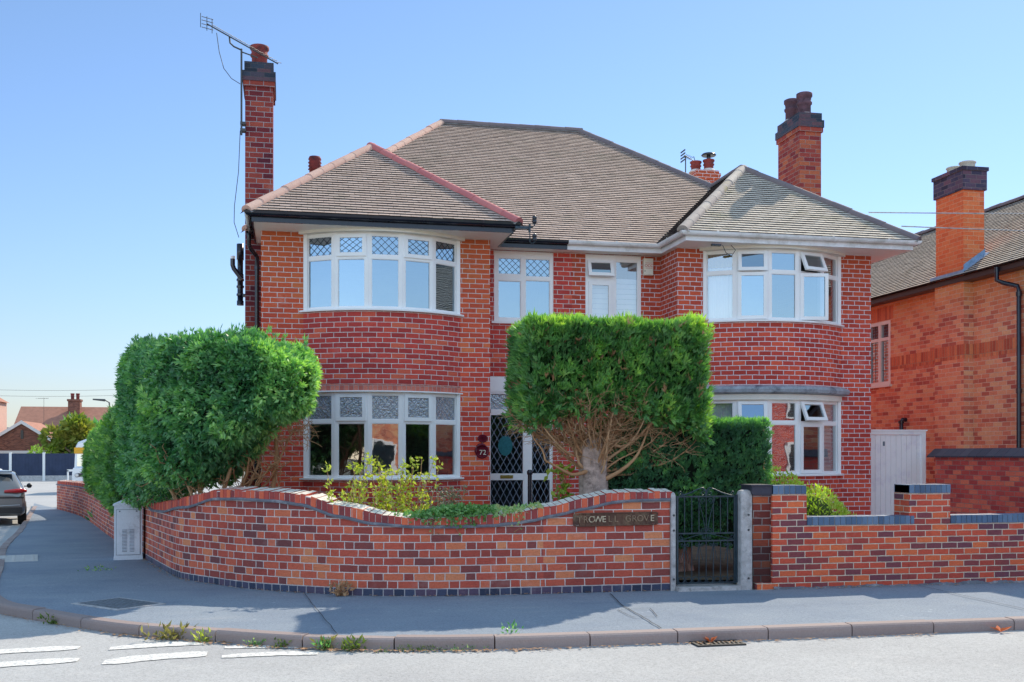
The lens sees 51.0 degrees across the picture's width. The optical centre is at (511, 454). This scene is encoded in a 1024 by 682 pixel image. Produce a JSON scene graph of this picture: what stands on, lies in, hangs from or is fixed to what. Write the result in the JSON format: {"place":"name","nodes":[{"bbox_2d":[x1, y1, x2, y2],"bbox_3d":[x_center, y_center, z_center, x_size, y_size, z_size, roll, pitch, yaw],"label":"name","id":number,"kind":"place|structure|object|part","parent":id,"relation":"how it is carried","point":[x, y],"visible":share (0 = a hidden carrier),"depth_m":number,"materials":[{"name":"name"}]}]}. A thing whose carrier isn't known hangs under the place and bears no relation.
{"place":"outdoors","nodes":[
{"label":"outdoors","id":0,"kind":"place"},
{"bbox_2d":[93,399,110,410],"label":"street lamp","id":1,"kind":"object","parent":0,"point":[102,400],"visible":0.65,"depth_m":75.39,"materials":[{"name":"metal"}]},
{"bbox_2d":[172,497,732,579],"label":"garden soil","id":2,"kind":"structure","parent":0,"point":[702,567],"depth_m":14.89,"materials":[{"name":"brown soil"}]},
{"bbox_2d":[79,404,167,516],"bbox_3d":[-9.099,0.088,24.826,1.382,2.358,14.374,0,0,-23],"label":"long hedge","id":3,"kind":"object","parent":2,"relation":"on","point":[98,458],"visible":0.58,"depth_m":20.37,"materials":[{"name":"green plant"}]},
{"bbox_2d":[110,322,324,510],"bbox_3d":[-4.448,-0.143,15.059,2.024,3.376,5.659,0,0,-41],"label":"corner hedge","id":4,"kind":"object","parent":2,"relation":"on","point":[196,412],"visible":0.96,"depth_m":13.67,"materials":[{"name":"green plant"}]},
{"bbox_2d":[321,452,443,512],"bbox_3d":[-1.562,0.738,12.871,1.442,1.567,0.635,0,0,-12],"label":"rose bush","id":5,"kind":"object","parent":2,"relation":"on","point":[402,500],"visible":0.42,"depth_m":12.83,"materials":[{"name":"green plant"}]},
{"bbox_2d":[415,484,467,507],"bbox_3d":[-0.882,0.931,13.307,0.690,1.182,0.733,0,0,-12],"label":"grey shrub","id":6,"kind":"object","parent":2,"relation":"on","point":[453,496],"visible":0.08,"depth_m":13.24,"materials":[{"name":"green plant"}]},
{"bbox_2d":[527,470,532,503],"bbox_3d":[0.296,0.935,17.896,0.100,1.370,0.095,0,0,-12],"label":"handrail post","id":7,"kind":"object","parent":2,"relation":"on","point":[529,473],"visible":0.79,"depth_m":17.86,"materials":[{"name":"black metal"}]},
{"bbox_2d":[543,462,574,500],"bbox_3d":[0.605,0.754,13.749,0.408,1.334,0.333,0,0,1],"label":"sapling","id":8,"kind":"object","parent":2,"relation":"on","point":[563,488],"visible":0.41,"depth_m":13.75,"materials":[{"name":"green plant"}]},
{"bbox_2d":[230,43,921,514],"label":"semi detached house","id":9,"kind":"structure","parent":2,"relation":"on","point":[406,283],"depth_m":18.16,"materials":[{"name":"red brick"}]},
{"bbox_2d":[200,13,279,236],"bbox_3d":[-4.410,-5.413,17.671,0.923,3.416,1.086,0,0,19],"label":"television aerial","id":10,"kind":"object","parent":9,"relation":"attached to","point":[242,130],"visible":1,"depth_m":17.67,"materials":[{"name":"metal"}]},
{"bbox_2d":[299,232,463,316],"bbox_3d":[-2.017,-2.847,16.942,2.622,1.227,0.648,0,0,-12],"label":"bay window","id":11,"kind":"structure","parent":9,"relation":"in","point":[345,271],"depth_m":16.80,"materials":[{"name":"plastic"}]},
{"bbox_2d":[299,392,463,479],"bbox_3d":[-2.017,-0.291,16.942,2.622,1.377,0.648,0,0,-12],"label":"bay window","id":12,"kind":"structure","parent":9,"relation":"in","point":[366,418],"depth_m":16.80,"materials":[{"name":"plastic"}]},
{"bbox_2d":[474,443,488,457],"bbox_3d":[-0.490,-0.067,17.452,0.242,0.253,0.056,0,0,-12],"label":"house number plaque","id":13,"kind":"object","parent":9,"relation":"attached to","point":[481,450],"visible":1,"depth_m":17.46,"materials":[{"name":"red ceramic"}]},
{"bbox_2d":[478,434,487,442],"bbox_3d":[-0.476,-0.265,17.463,0.165,0.132,0.029,0,0,-12],"label":"name plaque","id":14,"kind":"object","parent":9,"relation":"attached to","point":[482,438],"visible":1,"depth_m":17.46,"materials":[{"name":"red ceramic"}]},
{"bbox_2d":[490,376,552,507],"bbox_3d":[0.132,0.138,18.504,1.170,2.965,0.123,0,0,-12],"label":"front door","id":15,"kind":"structure","parent":9,"relation":"in","point":[511,458],"depth_m":18.49,"materials":[{"name":"plastic"}]},
{"bbox_2d":[491,250,552,323],"bbox_3d":[0.199,-2.874,18.504,1.140,1.252,0.130,0,0,-12],"label":"window","id":16,"kind":"structure","parent":9,"relation":"in","point":[523,281],"depth_m":18.51,"materials":[{"name":"plastic"}]},
{"bbox_2d":[515,216,536,243],"bbox_3d":[0.219,-3.534,16.870,0.346,0.442,0.075,0,0,-12],"label":"telephone bracket","id":17,"kind":"object","parent":9,"relation":"attached to","point":[529,226],"visible":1,"depth_m":16.86,"materials":[{"name":"metal"}]},
{"bbox_2d":[585,254,640,318],"bbox_3d":[1.780,-2.874,18.810,1.120,1.252,0.183,0,0,-12],"label":"window","id":18,"kind":"structure","parent":9,"relation":"in","point":[599,269],"depth_m":18.79,"materials":[{"name":"plastic"}]},
{"bbox_2d":[592,279,636,317],"bbox_3d":[1.749,-2.703,18.954,0.980,0.806,0.012,0,0,-12],"label":"window blind","id":19,"kind":"object","parent":9,"relation":"attached to","point":[600,307],"depth_m":18.98,"materials":[{"name":"white fabric"}]},
{"bbox_2d":[643,258,652,275],"bbox_3d":[2.393,-3.303,18.908,0.170,0.295,0.084,0,0,-12],"label":"alarm box","id":20,"kind":"object","parent":9,"relation":"attached to","point":[647,266],"visible":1,"depth_m":18.87,"materials":[{"name":"plastic"}]},
{"bbox_2d":[680,149,694,171],"bbox_3d":[4.517,-6.865,27.573,0.259,1.770,0.695,0,0,39],"label":"rooftop aerial","id":21,"kind":"object","parent":9,"relation":"attached to","point":[685,156],"visible":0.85,"depth_m":27.50,"materials":[{"name":"metal"}]},
{"bbox_2d":[708,267,731,318],"bbox_3d":[3.592,-2.740,18.301,0.586,0.880,0.050,0,0,20],"label":"curtain","id":22,"kind":"object","parent":9,"relation":"hanging from","point":[719,296],"visible":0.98,"depth_m":18.31,"materials":[{"name":"white fabric"}]},
{"bbox_2d":[708,254,731,268],"bbox_3d":[3.594,-3.295,18.283,0.578,0.230,0.034,0,0,20],"label":"pelmet","id":23,"kind":"object","parent":9,"relation":"attached to","point":[720,261],"visible":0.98,"depth_m":18.30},
{"bbox_2d":[712,403,731,418],"bbox_3d":[3.586,-0.295,18.305,0.570,1.170,0.034,0,0,20],"label":"curtain","id":24,"kind":"object","parent":9,"relation":"hanging from","point":[722,410],"visible":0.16,"depth_m":18.30,"materials":[{"name":"white fabric"}]},
{"bbox_2d":[711,244,735,255],"bbox_3d":[3.487,-3.372,17.727,0.416,0.195,0.066,0,0,-12],"label":"loose cable","id":25,"kind":"object","parent":9,"relation":"hanging from","point":[719,245],"visible":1,"depth_m":17.69,"materials":[{"name":"black plastic"}]},
{"bbox_2d":[703,249,843,326],"bbox_3d":[4.542,-2.847,18.308,2.688,1.227,0.683,0,0,-12],"label":"bay window","id":26,"kind":"structure","parent":9,"relation":"in","point":[769,285],"depth_m":18.15,"materials":[{"name":"plastic"}]},
{"bbox_2d":[707,400,843,475],"bbox_3d":[4.543,-0.284,18.306,2.688,1.292,0.686,0,0,-12],"label":"bay window","id":27,"kind":"structure","parent":9,"relation":"in","point":[814,413],"depth_m":18.19,"materials":[{"name":"plastic"}]},
{"bbox_2d":[772,403,793,470],"bbox_3d":[4.563,-0.309,18.211,0.571,1.198,0.012,0,0,-12],"label":"window blind","id":28,"kind":"object","parent":9,"relation":"attached to","point":[783,456],"depth_m":18.22,"materials":[{"name":"white fabric"}]},
{"bbox_2d":[824,259,831,321],"bbox_3d":[5.454,-2.850,18.715,0.049,1.100,0.482,0,0,44],"label":"curtain","id":29,"kind":"object","parent":9,"relation":"hanging from","point":[828,264],"visible":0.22,"depth_m":18.84,"materials":[{"name":"fabric"}]},
{"bbox_2d":[824,404,832,470],"bbox_3d":[5.456,-0.339,18.698,0.478,1.257,0.012,0,0,-45],"label":"window blind","id":30,"kind":"object","parent":9,"relation":"attached to","point":[827,433],"depth_m":18.76,"materials":[{"name":"white fabric"}]},
{"bbox_2d":[871,429,927,514],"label":"side gate","id":31,"kind":"structure","parent":9,"relation":"attached to","point":[898,456],"depth_m":19.44,"materials":[{"name":"white wood"}]},
{"bbox_2d":[499,307,717,494],"bbox_3d":[1.148,-0.130,13.727,2.830,3.401,1.813,0,0,-12],"label":"topiary tree","id":32,"kind":"object","parent":2,"relation":"on","point":[657,370],"visible":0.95,"depth_m":13.21,"materials":[{"name":"green plant"}]},
{"bbox_2d":[589,415,774,571],"bbox_3d":[2.219,0.519,14.239,2.407,2.139,1.308,0,0,-12],"label":"clipped yew","id":33,"kind":"object","parent":2,"relation":"on","point":[735,456],"visible":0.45,"depth_m":13.78,"materials":[{"name":"green plant"}]},
{"bbox_2d":[739,484,772,582],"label":"old brick pier","id":34,"kind":"structure","parent":2,"relation":"on","point":[761,531],"depth_m":12.91,"materials":[{"name":"brick"}]},
{"bbox_2d":[764,465,853,515],"bbox_3d":[4.050,0.940,15.070,1.691,1.636,1.130,0,0,4],"label":"golden bush","id":35,"kind":"object","parent":2,"relation":"on","point":[817,506],"visible":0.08,"depth_m":14.92,"materials":[{"name":"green plant"}]},
{"bbox_2d":[871,160,1023,483],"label":"neighbour house","id":36,"kind":"structure","parent":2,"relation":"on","point":[947,338],"depth_m":20.53,"materials":[{"name":"brick"}]},
{"bbox_2d":[871,320,891,388],"bbox_3d":[7.955,-2.170,23.597,0.120,1.420,1.400,0,0,-12],"label":"window","id":37,"kind":"structure","parent":36,"relation":"in","point":[881,331],"depth_m":23.33,"materials":[{"name":"white glass"}]},
{"bbox_2d":[868,212,1023,213],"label":"overhead cable","id":38,"kind":"object","parent":36,"relation":"attached to","point":[944,213],"visible":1,"depth_m":19.77,"materials":[{"name":"rubber"}]},
{"bbox_2d":[901,226,1023,230],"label":"overhead cable","id":39,"kind":"object","parent":36,"relation":"attached to","point":[962,228],"visible":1,"depth_m":18.80,"materials":[{"name":"rubber"}]},
{"bbox_2d":[927,448,1023,513],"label":"passage wall","id":40,"kind":"structure","parent":2,"relation":"on","point":[985,480],"depth_m":17.71,"materials":[{"name":"brick"}]},
{"bbox_2d":[0,503,1023,635],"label":"pavement","id":41,"kind":"structure","parent":0,"point":[65,546],"depth_m":11.68,"materials":[{"name":"grey concrete"}]},
{"bbox_2d":[0,554,37,561],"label":"tactile paving","id":42,"kind":"structure","parent":41,"relation":"on","point":[17,558],"depth_m":17.07,"materials":[{"name":"grey concrete"}]},
{"bbox_2d":[85,509,93,520],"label":"weed","id":43,"kind":"object","parent":41,"relation":"on","point":[90,514],"visible":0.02,"depth_m":28.30,"materials":[{"name":"green plant"}]},
{"bbox_2d":[77,565,115,570],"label":"weed","id":44,"kind":"object","parent":41,"relation":"on","point":[87,569],"visible":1,"depth_m":15.04,"materials":[{"name":"green plant"}]},
{"bbox_2d":[71,597,165,610],"bbox_3d":[-4.260,1.616,11.632,0.840,0.036,0.600,0,0,36],"label":"inspection cover","id":45,"kind":"object","parent":41,"relation":"on","point":[119,603],"visible":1,"depth_m":11.55,"materials":[{"name":"metal"}]},
{"bbox_2d":[113,498,142,559],"bbox_3d":[-6.081,1.170,17.034,0.454,0.980,0.394,0,0,-19],"label":"utility cabinet","id":46,"kind":"object","parent":41,"relation":"on","point":[127,532],"visible":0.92,"depth_m":16.85,"materials":[{"name":"grey metal"}]},
{"bbox_3d":[-6.022,1.215,16.860,0.358,0.714,0.026,0,0,-19],"label":"cabinet door","id":47,"kind":"part","parent":46,"relation":"part of","materials":[{"name":"grey metal"}]},
{"bbox_2d":[327,580,356,595],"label":"weed","id":48,"kind":"object","parent":41,"relation":"on","point":[340,590],"visible":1,"depth_m":12.26,"materials":[{"name":"brown plant"}]},
{"bbox_2d":[56,480,671,595],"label":"garden wall","id":49,"kind":"structure","parent":41,"relation":"on","point":[278,539],"depth_m":12.59,"materials":[{"name":"brick"}]},
{"bbox_2d":[392,501,543,535],"bbox_3d":[-0.507,0.733,12.454,1.779,0.385,0.438,0,0,-8],"label":"ivy","id":50,"kind":"object","parent":49,"relation":"on","point":[456,510],"visible":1,"depth_m":12.34,"materials":[{"name":"green plant"}]},
{"bbox_2d":[573,511,657,526],"bbox_3d":[1.223,0.757,12.648,1.044,0.170,0.033,0,0,-12],"label":"street name sign","id":51,"kind":"object","parent":49,"relation":"attached to","point":[613,519],"visible":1,"depth_m":12.64,"materials":[{"name":"metal"}]},
{"bbox_2d":[500,619,523,633],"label":"weed","id":52,"kind":"object","parent":41,"relation":"on","point":[512,625],"visible":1,"depth_m":9.72,"materials":[{"name":"green plant"}]},
{"bbox_2d":[670,492,675,590],"bbox_3d":[1.909,1.058,12.835,0.061,1.225,0.151,0,0,-12],"label":"gate post","id":53,"kind":"object","parent":41,"relation":"on","point":[673,543],"visible":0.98,"depth_m":12.77,"materials":[{"name":"concrete"}]},
{"bbox_2d":[676,583,740,591],"bbox_3d":[2.324,1.610,12.927,0.790,0.080,0.300,0,0,-12],"label":"gate threshold","id":54,"kind":"object","parent":41,"relation":"on","point":[705,587],"visible":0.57,"depth_m":12.81,"materials":[{"name":"concrete"}]},
{"bbox_2d":[736,490,751,589],"bbox_3d":[2.801,1.045,12.947,0.153,1.250,0.162,0,0,-12],"label":"gate post","id":55,"kind":"object","parent":41,"relation":"on","point":[744,539],"visible":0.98,"depth_m":12.88,"materials":[{"name":"concrete"}]},
{"bbox_2d":[676,487,737,584],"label":"garden gate","id":56,"kind":"structure","parent":55,"relation":"attached to","point":[734,539],"depth_m":12.88,"materials":[{"name":"metal"}]},
{"bbox_2d":[752,484,1023,589],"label":"brick wall","id":57,"kind":"structure","parent":41,"relation":"on","point":[922,535],"depth_m":13.25,"materials":[{"name":"red brick"},{"name":"blue brick"}]},
{"bbox_2d":[0,479,1023,681],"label":"road","id":58,"kind":"structure","parent":0,"point":[990,656],"depth_m":8.91,"materials":[{"name":"grey asphalt"}]},
{"bbox_2d":[0,470,31,523],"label":"parked car","id":59,"kind":"object","parent":58,"relation":"on","point":[13,491],"visible":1,"depth_m":29.05,"materials":[{"name":"silver metal"}]},
{"bbox_3d":[-14.104,0.708,29.012,1.200,0.355,0.280,0,0,-25],"label":"rear window","id":60,"kind":"part","parent":59,"relation":"part of","materials":[{"name":"black glass"}]},
{"bbox_2d":[0,452,74,480],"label":"panel fence","id":61,"kind":"object","parent":58,"relation":"on","point":[43,466],"visible":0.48,"depth_m":78.56,"materials":[{"name":"wood"}]},
{"bbox_2d":[37,612,57,624],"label":"weed","id":62,"kind":"object","parent":58,"relation":"on","point":[51,622],"visible":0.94,"depth_m":10.85,"materials":[{"name":"green plant"}]},
{"bbox_2d":[67,469,72,479],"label":"barrier","id":63,"kind":"object","parent":58,"relation":"on","point":[69,470],"visible":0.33,"depth_m":75.13,"materials":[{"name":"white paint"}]},
{"bbox_2d":[72,439,85,480],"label":"camper van","id":64,"kind":"object","parent":58,"relation":"on","point":[76,473],"visible":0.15,"depth_m":52.91,"materials":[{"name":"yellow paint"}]},
{"bbox_2d":[0,642,317,666],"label":"road markings","id":65,"kind":"object","parent":58,"relation":"on","point":[129,659],"visible":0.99,"depth_m":9.20,"materials":[{"name":"paint"}]},
{"bbox_2d":[140,620,196,639],"bbox_3d":[-3.109,1.622,9.990,0.662,0.186,0.314,0,0,-12],"label":"weed","id":66,"kind":"object","parent":58,"relation":"on","point":[168,631],"visible":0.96,"depth_m":9.95,"materials":[{"name":"green plant"}]},
{"bbox_2d":[190,627,211,641],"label":"weed","id":67,"kind":"object","parent":58,"relation":"on","point":[201,635],"visible":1,"depth_m":9.83,"materials":[{"name":"green plant"}]},
{"bbox_2d":[243,638,265,644],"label":"weed","id":68,"kind":"object","parent":58,"relation":"on","point":[254,641],"visible":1,"depth_m":9.63,"materials":[{"name":"green plant"}]},
{"bbox_2d":[271,637,291,647],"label":"weed","id":69,"kind":"object","parent":58,"relation":"on","point":[281,643],"visible":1,"depth_m":9.54,"materials":[{"name":"green plant"}]},
{"bbox_2d":[310,634,337,650],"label":"weed","id":70,"kind":"object","parent":58,"relation":"on","point":[332,639],"visible":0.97,"depth_m":9.44,"materials":[{"name":"green plant"}]},
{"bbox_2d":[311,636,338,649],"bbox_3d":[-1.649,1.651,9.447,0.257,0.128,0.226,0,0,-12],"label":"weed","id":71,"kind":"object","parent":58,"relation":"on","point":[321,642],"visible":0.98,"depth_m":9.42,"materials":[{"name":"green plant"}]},
{"bbox_2d":[341,633,366,650],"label":"weed","id":72,"kind":"object","parent":58,"relation":"on","point":[352,646],"visible":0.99,"depth_m":9.37,"materials":[{"name":"green plant"}]},
{"bbox_2d":[365,644,462,652],"bbox_3d":[-0.854,1.681,9.374,0.858,0.072,0.139,0,0,-12],"label":"weed","id":73,"kind":"object","parent":58,"relation":"on","point":[418,648],"visible":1,"depth_m":9.37,"materials":[{"name":"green plant"}]},
{"bbox_2d":[431,645,488,651],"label":"weed","id":74,"kind":"object","parent":58,"relation":"on","point":[456,648],"visible":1,"depth_m":9.39,"materials":[{"name":"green plant"}]},
{"bbox_2d":[1,558,1010,652],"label":"weeds","id":75,"kind":"object","parent":58,"relation":"on","point":[330,649],"visible":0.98,"depth_m":9.78,"materials":[{"name":"green plant"}]},
{"bbox_2d":[0,506,1023,649],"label":"kerb","id":76,"kind":"structure","parent":58,"relation":"on","point":[584,638],"depth_m":9.90,"materials":[{"name":"grey concrete"}]},
{"bbox_2d":[689,639,745,646],"bbox_3d":[1.863,1.730,9.733,0.460,0.061,0.220,0,0,-12],"label":"drain grate","id":77,"kind":"object","parent":58,"relation":"on","point":[714,643],"visible":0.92,"depth_m":9.73,"materials":[{"name":"metal"}]},
{"bbox_2d":[702,636,716,641],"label":"fallen leaf","id":78,"kind":"object","parent":77,"relation":"on","point":[712,638],"visible":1,"depth_m":9.76,"materials":[{"name":"red plant"}]},
{"bbox_2d":[991,626,1011,631],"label":"fallen leaf","id":79,"kind":"object","parent":58,"relation":"on","point":[1001,629],"visible":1,"depth_m":10.37,"materials":[{"name":"orange plant"}]},
{"bbox_2d":[0,0,1023,426],"label":"sky","id":80,"kind":"structure","parent":0,"point":[120,135],"materials":[{"name":"blue"}]},
{"label":"ground","id":81,"kind":"structure","parent":0,"visible":0},
{"bbox_2d":[0,398,8,431],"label":"pink house","id":82,"kind":"structure","parent":81,"relation":"on","point":[3,414],"depth_m":91.89,"materials":[{"name":"pink paint"}]},
{"bbox_2d":[26,390,75,390],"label":"overhead wire","id":83,"kind":"object","parent":82,"relation":"attached to","point":[50,390],"visible":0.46,"depth_m":91.84,"materials":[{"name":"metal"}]},
{"bbox_2d":[0,420,52,452],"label":"garage","id":84,"kind":"structure","parent":81,"relation":"on","point":[21,436],"depth_m":86.67,"materials":[{"name":"brown brick"}]},
{"bbox_2d":[28,444,59,452],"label":"flowering shrub","id":85,"kind":"object","parent":81,"relation":"on","point":[39,449],"visible":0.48,"depth_m":81.01,"materials":[{"name":"green plant"}]},
{"bbox_2d":[14,393,108,426],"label":"house","id":86,"kind":"structure","parent":81,"relation":"on","point":[48,415],"depth_m":105.86,"materials":[{"name":"brick"}]},
{"bbox_2d":[37,411,97,452],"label":"garden tree","id":87,"kind":"object","parent":81,"relation":"on","point":[63,437],"visible":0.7,"depth_m":82.11,"materials":[{"name":"green plant"}]},
{"bbox_2d":[59,412,102,452],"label":"garden tree","id":88,"kind":"object","parent":81,"relation":"on","point":[96,421],"visible":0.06,"depth_m":83.97,"materials":[{"name":"green plant"}]}
]}

